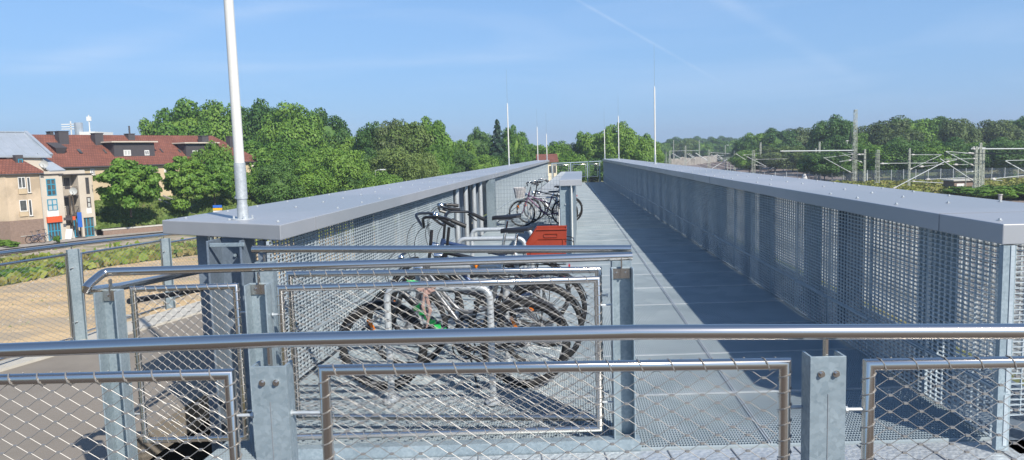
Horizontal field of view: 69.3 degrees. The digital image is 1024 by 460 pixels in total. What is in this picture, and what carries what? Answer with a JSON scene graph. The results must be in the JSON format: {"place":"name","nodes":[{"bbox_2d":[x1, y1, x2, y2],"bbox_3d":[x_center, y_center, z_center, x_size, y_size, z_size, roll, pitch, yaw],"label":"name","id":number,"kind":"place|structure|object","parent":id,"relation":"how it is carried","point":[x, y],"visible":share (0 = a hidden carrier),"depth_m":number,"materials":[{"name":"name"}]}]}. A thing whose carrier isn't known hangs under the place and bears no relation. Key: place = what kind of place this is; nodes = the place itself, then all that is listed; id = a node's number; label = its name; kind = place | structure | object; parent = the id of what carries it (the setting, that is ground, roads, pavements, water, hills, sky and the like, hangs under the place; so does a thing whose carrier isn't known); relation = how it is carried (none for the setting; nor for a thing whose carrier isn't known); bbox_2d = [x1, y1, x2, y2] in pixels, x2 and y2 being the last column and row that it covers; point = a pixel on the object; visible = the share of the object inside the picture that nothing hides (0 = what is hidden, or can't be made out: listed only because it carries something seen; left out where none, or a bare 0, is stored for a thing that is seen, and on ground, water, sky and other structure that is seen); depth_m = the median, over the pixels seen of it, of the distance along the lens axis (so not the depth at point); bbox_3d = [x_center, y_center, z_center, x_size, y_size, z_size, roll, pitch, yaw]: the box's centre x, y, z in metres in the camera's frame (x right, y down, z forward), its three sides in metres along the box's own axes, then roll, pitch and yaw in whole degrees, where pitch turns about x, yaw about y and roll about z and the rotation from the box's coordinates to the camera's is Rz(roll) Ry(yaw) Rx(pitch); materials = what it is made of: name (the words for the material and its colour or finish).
{"place":"outdoors","nodes":[
{"label":"outdoors","id":0,"kind":"place"},
{"bbox_2d":[0,231,162,249],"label":"pavement","id":1,"kind":"structure","parent":0,"point":[41,243],"depth_m":82.34,"materials":[{"name":"grey concrete"}]},
{"bbox_2d":[39,227,162,242],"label":"yard","id":2,"kind":"structure","parent":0,"point":[99,232],"depth_m":87.04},
{"bbox_2d":[0,131,96,240],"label":"shop house","id":3,"kind":"structure","parent":2,"relation":"on","point":[62,205],"depth_m":83.71,"materials":[{"name":"paint"}]},
{"bbox_2d":[101,224,162,234],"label":"retaining wall","id":4,"kind":"structure","parent":2,"relation":"on","point":[135,229],"depth_m":88.90,"materials":[{"name":"beige concrete"}]},
{"bbox_2d":[94,192,266,229],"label":"grass bank","id":5,"kind":"structure","parent":0,"point":[160,215],"depth_m":93.68,"materials":[{"name":"green plant"}]},
{"bbox_2d":[92,157,162,216],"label":"tree","id":6,"kind":"object","parent":5,"relation":"on","point":[132,183],"visible":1,"depth_m":86.20,"materials":[{"name":"green plant"}]},
{"bbox_2d":[162,156,211,210],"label":"tree","id":7,"kind":"object","parent":5,"relation":"on","point":[189,178],"visible":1,"depth_m":93.27,"materials":[{"name":"green plant"}]},
{"bbox_2d":[199,157,233,203],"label":"tree","id":8,"kind":"object","parent":5,"relation":"on","point":[221,182],"visible":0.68,"depth_m":97.99,"materials":[{"name":"green plant"}]},
{"bbox_2d":[0,256,397,459],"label":"ramp path","id":9,"kind":"structure","parent":0,"point":[72,363],"depth_m":6.64,"materials":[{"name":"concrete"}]},
{"bbox_2d":[0,254,375,371],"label":"ramp kerb","id":10,"kind":"structure","parent":9,"relation":"on","point":[8,364],"depth_m":9.86,"materials":[{"name":"grey concrete"}]},
{"bbox_2d":[0,234,211,360],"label":"ramp railing","id":11,"kind":"object","parent":10,"relation":"on","point":[75,279],"visible":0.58,"depth_m":8.97,"materials":[{"name":"silver metal"}]},
{"bbox_2d":[0,223,472,342],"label":"sand ground","id":12,"kind":"structure","parent":0,"point":[20,329],"depth_m":44.26,"materials":[{"name":"beige sand"}]},
{"bbox_2d":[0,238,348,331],"bbox_3d":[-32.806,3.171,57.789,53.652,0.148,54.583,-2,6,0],"label":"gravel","id":13,"kind":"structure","parent":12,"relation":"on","point":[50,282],"depth_m":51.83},
{"bbox_2d":[0,156,1023,385],"bbox_3d":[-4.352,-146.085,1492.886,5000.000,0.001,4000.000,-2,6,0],"label":"ground","id":14,"kind":"structure","parent":0,"point":[922,178],"depth_m":164.65,"materials":[{"name":"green plant"}]},
{"bbox_2d":[0,157,45,245],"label":"corner house","id":15,"kind":"structure","parent":14,"relation":"on","point":[21,213],"depth_m":79.75,"materials":[{"name":"beige paint"}]},
{"bbox_2d":[31,126,257,200],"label":"terrace","id":16,"kind":"structure","parent":14,"relation":"on","point":[95,154],"depth_m":103.93,"materials":[{"name":"tile"}]},
{"bbox_2d":[61,115,112,134],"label":"rooftop block","id":17,"kind":"structure","parent":16,"relation":"on","point":[78,127],"depth_m":173.85,"materials":[{"name":"white"}]},
{"bbox_2d":[0,226,345,282],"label":"grass","id":18,"kind":"structure","parent":14,"relation":"on","point":[103,254],"depth_m":61.51,"materials":[{"name":"green plant"}]},
{"bbox_2d":[151,98,216,135],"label":"tree","id":19,"kind":"object","parent":14,"relation":"on","point":[181,117],"visible":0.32,"depth_m":146.98,"materials":[{"name":"green plant"}]},
{"bbox_2d":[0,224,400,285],"bbox_3d":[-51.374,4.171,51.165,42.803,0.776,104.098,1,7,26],"label":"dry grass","id":20,"kind":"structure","parent":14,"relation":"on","point":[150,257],"depth_m":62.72,"materials":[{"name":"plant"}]},
{"bbox_2d":[0,218,403,257],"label":"rubble strip","id":21,"kind":"object","parent":14,"relation":"on","point":[103,246],"depth_m":75.88,"materials":[{"name":"grey gravel"}]},
{"bbox_2d":[189,140,233,164],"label":"tree","id":22,"kind":"object","parent":14,"relation":"on","point":[222,152],"visible":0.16,"depth_m":114.63,"materials":[{"name":"green plant"}]},
{"bbox_2d":[195,99,251,142],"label":"tree","id":23,"kind":"object","parent":14,"relation":"on","point":[218,122],"visible":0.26,"depth_m":148.40,"materials":[{"name":"green plant"}]},
{"bbox_2d":[229,98,278,145],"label":"tree","id":24,"kind":"object","parent":14,"relation":"on","point":[257,112],"visible":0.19,"depth_m":150.65,"materials":[{"name":"green plant"}]},
{"bbox_2d":[243,139,287,172],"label":"tree","id":25,"kind":"object","parent":14,"relation":"on","point":[255,150],"visible":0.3,"depth_m":123.64,"materials":[{"name":"green plant"}]},
{"bbox_2d":[249,159,306,203],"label":"tree","id":26,"kind":"object","parent":14,"relation":"on","point":[270,184],"visible":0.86,"depth_m":104.23,"materials":[{"name":"green plant"}]},
{"bbox_2d":[264,139,315,170],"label":"tree","id":27,"kind":"object","parent":14,"relation":"on","point":[290,152],"visible":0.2,"depth_m":123.21,"materials":[{"name":"green plant"}]},
{"bbox_2d":[256,100,327,152],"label":"tree","id":28,"kind":"object","parent":14,"relation":"on","point":[289,122],"visible":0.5,"depth_m":141.46,"materials":[{"name":"green plant"}]},
{"bbox_2d":[283,163,338,198],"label":"tree","id":29,"kind":"object","parent":14,"relation":"on","point":[316,182],"visible":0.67,"depth_m":106.58,"materials":[{"name":"green plant"}]},
{"bbox_2d":[292,146,330,169],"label":"tree","id":30,"kind":"object","parent":14,"relation":"on","point":[316,158],"visible":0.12,"depth_m":120.59,"materials":[{"name":"green plant"}]},
{"bbox_2d":[309,107,352,150],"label":"tree","id":31,"kind":"object","parent":14,"relation":"on","point":[339,129],"visible":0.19,"depth_m":147.91,"materials":[{"name":"green plant"}]},
{"bbox_2d":[327,135,356,152],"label":"tree","id":32,"kind":"object","parent":14,"relation":"on","point":[344,146],"visible":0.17,"depth_m":146.81,"materials":[{"name":"green plant"}]},
{"bbox_2d":[322,147,370,191],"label":"tree","id":33,"kind":"object","parent":14,"relation":"on","point":[341,167],"visible":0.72,"depth_m":113.48,"materials":[{"name":"green plant"}]},
{"bbox_2d":[352,121,380,153],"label":"tree","id":34,"kind":"object","parent":14,"relation":"on","point":[364,136],"visible":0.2,"depth_m":140.15,"materials":[{"name":"green plant"}]},
{"bbox_2d":[356,170,402,188],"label":"tree","id":35,"kind":"object","parent":14,"relation":"on","point":[381,178],"visible":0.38,"depth_m":106.95,"materials":[{"name":"green plant"}]},
{"bbox_2d":[372,118,408,153],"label":"tree","id":36,"kind":"object","parent":14,"relation":"on","point":[383,132],"visible":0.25,"depth_m":136.75,"materials":[{"name":"green plant"}]},
{"bbox_2d":[368,145,417,175],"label":"tree","id":37,"kind":"object","parent":14,"relation":"on","point":[391,160],"visible":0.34,"depth_m":122.35,"materials":[{"name":"green plant"}]},
{"bbox_2d":[369,119,435,155],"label":"tree","id":38,"kind":"object","parent":14,"relation":"on","point":[415,141],"visible":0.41,"depth_m":137.00,"materials":[{"name":"green plant"}]},
{"bbox_2d":[398,151,442,181],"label":"tree","id":39,"kind":"object","parent":14,"relation":"on","point":[424,165],"visible":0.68,"depth_m":117.45,"materials":[{"name":"green plant"}]},
{"bbox_2d":[417,116,456,159],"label":"tree","id":40,"kind":"object","parent":14,"relation":"on","point":[438,131],"visible":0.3,"depth_m":140.75,"materials":[{"name":"green plant"}]},
{"bbox_2d":[425,144,455,173],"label":"tree","id":41,"kind":"object","parent":14,"relation":"on","point":[439,153],"visible":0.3,"depth_m":137.32,"materials":[{"name":"green plant"}]},
{"bbox_2d":[452,149,475,173],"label":"tree","id":42,"kind":"object","parent":14,"relation":"on","point":[462,161],"visible":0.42,"depth_m":151.01,"materials":[{"name":"green plant"}]},
{"bbox_2d":[453,139,479,159],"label":"tree","id":43,"kind":"object","parent":14,"relation":"on","point":[468,146],"visible":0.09,"depth_m":166.58,"materials":[{"name":"green plant"}]},
{"bbox_2d":[466,126,493,156],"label":"tree","id":44,"kind":"object","parent":14,"relation":"on","point":[480,140],"visible":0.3,"depth_m":177.87,"materials":[{"name":"green plant"}]},
{"bbox_2d":[466,154,500,171],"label":"tree","id":45,"kind":"object","parent":14,"relation":"on","point":[483,162],"visible":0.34,"depth_m":150.18,"materials":[{"name":"green plant"}]},
{"bbox_2d":[488,119,507,159],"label":"tree","id":46,"kind":"object","parent":14,"relation":"on","point":[497,145],"visible":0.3,"depth_m":163.05,"materials":[{"name":"green plant"}]},
{"bbox_2d":[501,124,528,161],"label":"tree","id":47,"kind":"object","parent":14,"relation":"on","point":[518,142],"visible":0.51,"depth_m":177.15,"materials":[{"name":"green plant"}]},
{"bbox_2d":[534,141,575,157],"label":"tree","id":48,"kind":"object","parent":14,"relation":"on","point":[555,147],"visible":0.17,"depth_m":168.08,"materials":[{"name":"green plant"}]},
{"bbox_2d":[557,152,594,181],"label":"tree","id":49,"kind":"object","parent":14,"relation":"on","point":[569,157],"visible":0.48,"depth_m":148.18,"materials":[{"name":"green plant"}]},
{"bbox_2d":[573,131,603,181],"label":"tree","id":50,"kind":"object","parent":14,"relation":"on","point":[585,144],"visible":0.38,"depth_m":170.02,"materials":[{"name":"green plant"}]},
{"bbox_2d":[592,121,638,159],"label":"tree","id":51,"kind":"object","parent":14,"relation":"on","point":[626,147],"visible":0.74,"depth_m":164.43,"materials":[{"name":"green plant"}]},
{"bbox_2d":[621,133,658,162],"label":"tree","id":52,"kind":"object","parent":14,"relation":"on","point":[643,147],"visible":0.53,"depth_m":163.98,"materials":[{"name":"green plant"}]},
{"bbox_2d":[673,138,698,157],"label":"tree","id":53,"kind":"object","parent":14,"relation":"on","point":[682,150],"visible":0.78,"depth_m":424.35,"materials":[{"name":"green plant"}]},
{"bbox_2d":[671,155,720,164],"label":"rubble wall","id":54,"kind":"structure","parent":14,"relation":"on","point":[693,161],"depth_m":359.82,"materials":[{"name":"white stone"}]},
{"bbox_2d":[705,138,730,161],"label":"tree","id":55,"kind":"object","parent":14,"relation":"on","point":[717,145],"visible":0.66,"depth_m":421.49,"materials":[{"name":"green plant"}]},
{"bbox_2d":[726,150,763,172],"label":"tree","id":56,"kind":"object","parent":14,"relation":"on","point":[736,161],"visible":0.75,"depth_m":223.51,"materials":[{"name":"green plant"}]},
{"bbox_2d":[730,137,759,155],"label":"tree","id":57,"kind":"object","parent":14,"relation":"on","point":[746,144],"visible":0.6,"depth_m":252.71,"materials":[{"name":"green plant"}]},
{"bbox_2d":[746,146,796,168],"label":"tree","id":58,"kind":"object","parent":14,"relation":"on","point":[769,157],"visible":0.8,"depth_m":219.76,"materials":[{"name":"green plant"}]},
{"bbox_2d":[759,127,802,168],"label":"tree","id":59,"kind":"object","parent":14,"relation":"on","point":[782,137],"visible":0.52,"depth_m":251.81,"materials":[{"name":"green plant"}]},
{"bbox_2d":[772,145,807,171],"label":"tree","id":60,"kind":"object","parent":14,"relation":"on","point":[787,148],"visible":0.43,"depth_m":220.59,"materials":[{"name":"green plant"}]},
{"bbox_2d":[796,148,854,179],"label":"tree","id":61,"kind":"object","parent":14,"relation":"on","point":[817,163],"visible":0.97,"depth_m":153.58,"materials":[{"name":"green plant"}]},
{"bbox_2d":[805,114,857,173],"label":"tree","id":62,"kind":"object","parent":14,"relation":"on","point":[834,134],"visible":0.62,"depth_m":190.21,"materials":[{"name":"green plant"}]},
{"bbox_2d":[845,144,902,179],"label":"tree","id":63,"kind":"object","parent":14,"relation":"on","point":[869,163],"visible":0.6,"depth_m":153.69,"materials":[{"name":"green plant"}]},
{"bbox_2d":[753,167,1023,180],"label":"fence","id":64,"kind":"object","parent":14,"relation":"on","point":[903,171],"visible":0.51,"depth_m":149.97,"materials":[{"name":"grey metal"}]},
{"bbox_2d":[863,115,924,172],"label":"tree","id":65,"kind":"object","parent":14,"relation":"on","point":[883,133],"visible":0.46,"depth_m":190.13,"materials":[{"name":"green plant"}]},
{"bbox_2d":[871,137,934,180],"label":"tree","id":66,"kind":"object","parent":14,"relation":"on","point":[899,146],"visible":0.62,"depth_m":151.98,"materials":[{"name":"green plant"}]},
{"bbox_2d":[891,117,943,143],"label":"tree","id":67,"kind":"object","parent":14,"relation":"on","point":[920,125],"visible":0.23,"depth_m":191.57,"materials":[{"name":"green plant"}]},
{"bbox_2d":[826,178,1023,199],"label":"meadow","id":68,"kind":"structure","parent":14,"relation":"on","point":[940,187],"depth_m":127.19,"materials":[{"name":"green plant"}]},
{"bbox_2d":[905,141,959,179],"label":"tree","id":69,"kind":"object","parent":14,"relation":"on","point":[931,148],"visible":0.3,"depth_m":153.56,"materials":[{"name":"green plant"}]},
{"bbox_2d":[933,137,986,178],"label":"tree","id":70,"kind":"object","parent":14,"relation":"on","point":[956,144],"visible":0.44,"depth_m":154.92,"materials":[{"name":"green plant"}]},
{"bbox_2d":[934,117,986,144],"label":"tree","id":71,"kind":"object","parent":14,"relation":"on","point":[968,132],"visible":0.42,"depth_m":189.42,"materials":[{"name":"green plant"}]},
{"bbox_2d":[943,185,993,193],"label":"shrub","id":72,"kind":"object","parent":14,"relation":"on","point":[959,190],"visible":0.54,"depth_m":103.88,"materials":[{"name":"green plant"}]},
{"bbox_2d":[967,187,1018,198],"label":"shrub","id":73,"kind":"object","parent":14,"relation":"on","point":[1008,192],"visible":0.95,"depth_m":96.59,"materials":[{"name":"green plant"}]},
{"bbox_2d":[976,137,1023,177],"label":"tree","id":74,"kind":"object","parent":14,"relation":"on","point":[994,160],"visible":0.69,"depth_m":155.71,"materials":[{"name":"green plant"}]},
{"bbox_2d":[976,119,1023,169],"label":"tree","id":75,"kind":"object","parent":14,"relation":"on","point":[990,130],"visible":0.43,"depth_m":192.50,"materials":[{"name":"green plant"}]},
{"bbox_2d":[0,0,1023,148],"label":"sky","id":76,"kind":"structure","parent":0,"point":[734,69],"materials":[{"name":"blue"}]},
{"bbox_2d":[536,154,558,180],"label":"cream house","id":77,"kind":"structure","parent":0,"point":[552,158],"depth_m":118.28,"materials":[{"name":"tile"}]},
{"bbox_2d":[204,182,990,459],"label":"deck floor","id":78,"kind":"structure","parent":0,"point":[742,312],"depth_m":5.59,"materials":[{"name":"grey concrete"}]},
{"bbox_2d":[162,160,548,452],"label":"parapet wall","id":79,"kind":"structure","parent":78,"relation":"on","point":[300,221],"depth_m":6.76,"materials":[{"name":"metal"}]},
{"bbox_2d":[224,0,254,219],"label":"pole","id":80,"kind":"object","parent":79,"relation":"on","point":[241,196],"visible":1,"depth_m":5.69,"materials":[{"name":"white metal"}]},
{"bbox_2d":[551,161,600,181],"bbox_3d":[3.549,-3.196,40.799,2.756,1.152,0.061,-2,6,0],"label":"end railing","id":81,"kind":"object","parent":79,"relation":"attached to","point":[553,169],"visible":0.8,"depth_m":40.76,"materials":[{"name":"silver metal"}]},
{"bbox_2d":[82,252,635,459],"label":"railing","id":82,"kind":"object","parent":78,"relation":"on","point":[110,310],"visible":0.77,"depth_m":4.24,"materials":[{"name":"silver metal"}]},
{"bbox_2d":[251,245,631,421],"bbox_3d":[-0.523,0.673,4.691,2.540,1.128,0.505,-1,6,9],"label":"railing","id":83,"kind":"object","parent":78,"relation":"on","point":[268,276],"visible":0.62,"depth_m":4.54,"materials":[{"name":"silver metal"}]},
{"bbox_2d":[383,286,501,405],"bbox_3d":[-0.497,0.777,5.106,0.822,0.818,0.204,-1,6,7],"label":"bike stand","id":84,"kind":"object","parent":78,"relation":"on","point":[387,298],"visible":0.66,"depth_m":5.07,"materials":[{"name":"silver metal"}]},
{"bbox_2d":[415,280,435,327],"bbox_3d":[-0.588,0.505,5.043,0.149,0.315,0.087,-2,6,0],"label":"ribbon","id":85,"kind":"object","parent":84,"relation":"attached to","point":[426,292],"visible":0.56,"depth_m":5.01,"materials":[{"name":"pink fabric"}]},
{"bbox_2d":[256,435,640,459],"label":"edge beam","id":86,"kind":"structure","parent":78,"relation":"attached to","point":[315,452],"depth_m":4.24,"materials":[{"name":"white concrete"}]},
{"bbox_2d":[338,253,570,391],"bbox_3d":[-0.448,0.660,5.317,1.658,1.021,0.588,0,6,17],"label":"bicycle","id":87,"kind":"object","parent":78,"relation":"on","point":[396,311],"visible":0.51,"depth_m":5.37,"materials":[{"name":"black paint"}]},
{"bbox_2d":[415,264,514,361],"bbox_3d":[-0.402,0.676,6.050,0.822,0.818,0.204,-1,6,7],"label":"bike stand","id":88,"kind":"object","parent":78,"relation":"on","point":[505,293],"visible":0.2,"depth_m":5.99,"materials":[{"name":"silver metal"}]},
{"bbox_2d":[365,212,584,363],"bbox_3d":[-0.315,0.472,5.872,1.704,1.269,0.563,1,6,24],"label":"bicycle","id":89,"kind":"object","parent":78,"relation":"on","point":[435,216],"visible":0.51,"depth_m":5.86,"materials":[{"name":"grey paint"}]},
{"bbox_2d":[391,203,570,327],"bbox_3d":[-0.318,0.336,7.261,1.787,1.253,0.638,-1,6,6],"label":"bicycle","id":90,"kind":"object","parent":78,"relation":"on","point":[505,218],"visible":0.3,"depth_m":7.20,"materials":[{"name":"blue paint"}]},
{"bbox_2d":[391,210,587,346],"bbox_3d":[-0.228,0.424,6.503,1.701,1.228,0.568,-3,6,-12],"label":"bicycle","id":91,"kind":"object","parent":78,"relation":"on","point":[516,231],"visible":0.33,"depth_m":6.49,"materials":[{"name":"black paint"}]},
{"bbox_2d":[525,225,573,254],"bbox_3d":[0.330,0.115,6.427,0.413,0.282,0.273,-1,6,5],"label":"crate","id":92,"kind":"object","parent":91,"relation":"on","point":[548,235],"visible":0.63,"depth_m":6.30,"materials":[{"name":"red plastic"}]},
{"bbox_2d":[455,236,528,313],"bbox_3d":[-0.212,0.475,7.940,0.822,0.818,0.204,-1,6,7],"label":"bike stand","id":93,"kind":"object","parent":78,"relation":"on","point":[496,238],"visible":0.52,"depth_m":7.88,"materials":[{"name":"silver metal"}]},
{"bbox_2d":[469,227,533,296],"bbox_3d":[-0.117,0.375,8.885,0.822,0.818,0.204,-1,6,7],"label":"bike stand","id":94,"kind":"object","parent":78,"relation":"on","point":[473,231],"visible":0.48,"depth_m":8.85,"materials":[{"name":"silver metal"}]},
{"bbox_2d":[489,173,561,226],"bbox_3d":[0.309,-0.642,16.573,1.649,1.248,0.040,-2,6,0],"label":"wire fence","id":95,"kind":"object","parent":78,"relation":"on","point":[527,196],"visible":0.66,"depth_m":16.57,"materials":[{"name":"grey metal"}]},
{"bbox_2d":[509,181,577,226],"bbox_3d":[0.718,-0.612,17.085,1.614,1.055,0.551,-1,6,5],"label":"bicycle","id":96,"kind":"object","parent":78,"relation":"on","point":[531,204],"visible":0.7,"depth_m":17.08,"materials":[{"name":"purple paint"}]},
{"bbox_2d":[516,180,582,222],"bbox_3d":[0.895,-0.691,17.834,1.614,1.047,0.588,-1,6,7],"label":"bicycle","id":97,"kind":"object","parent":78,"relation":"on","point":[544,204],"visible":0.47,"depth_m":17.84,"materials":[{"name":"black paint"}]},
{"bbox_2d":[559,171,581,253],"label":"divider wall","id":98,"kind":"structure","parent":78,"relation":"on","point":[568,209],"depth_m":12.07,"materials":[{"name":"metal"}]},
{"bbox_2d":[300,182,913,443],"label":"deck seams","id":99,"kind":"object","parent":78,"relation":"on","point":[750,414],"visible":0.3,"depth_m":6.15,"materials":[{"name":"grey metal"}]},
{"bbox_2d":[602,158,1023,453],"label":"parapet wall","id":100,"kind":"structure","parent":78,"relation":"on","point":[714,211],"depth_m":5.96,"materials":[{"name":"metal"}]},
{"bbox_2d":[363,440,1023,459],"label":"platform floor","id":101,"kind":"structure","parent":0,"point":[852,452],"depth_m":4.15,"materials":[{"name":"grey concrete"}]},
{"bbox_2d":[0,323,1023,459],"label":"front railing","id":102,"kind":"object","parent":101,"relation":"on","point":[823,407],"visible":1,"depth_m":2.41,"materials":[{"name":"silver metal"}]},
{"bbox_2d":[684,161,1023,321],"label":"track bed","id":103,"kind":"object","parent":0,"point":[1021,200],"depth_m":193.25,"materials":[{"name":"gravel"}]},
{"bbox_2d":[780,110,863,181],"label":"catenary mast","id":104,"kind":"object","parent":103,"relation":"on","point":[854,143],"visible":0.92,"depth_m":149.31,"materials":[{"name":"grey metal"}]},
{"bbox_2d":[893,146,977,188],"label":"catenary mast","id":105,"kind":"object","parent":103,"relation":"on","point":[974,179],"visible":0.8,"depth_m":103.79,"materials":[{"name":"grey metal"}]},
{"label":"lower deck","id":106,"kind":"structure","parent":0,"visible":0},
{"bbox_2d":[150,419,211,459],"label":"stair shaft","id":107,"kind":"object","parent":106,"relation":"on","point":[185,450],"depth_m":7.37,"materials":[{"name":"black"}]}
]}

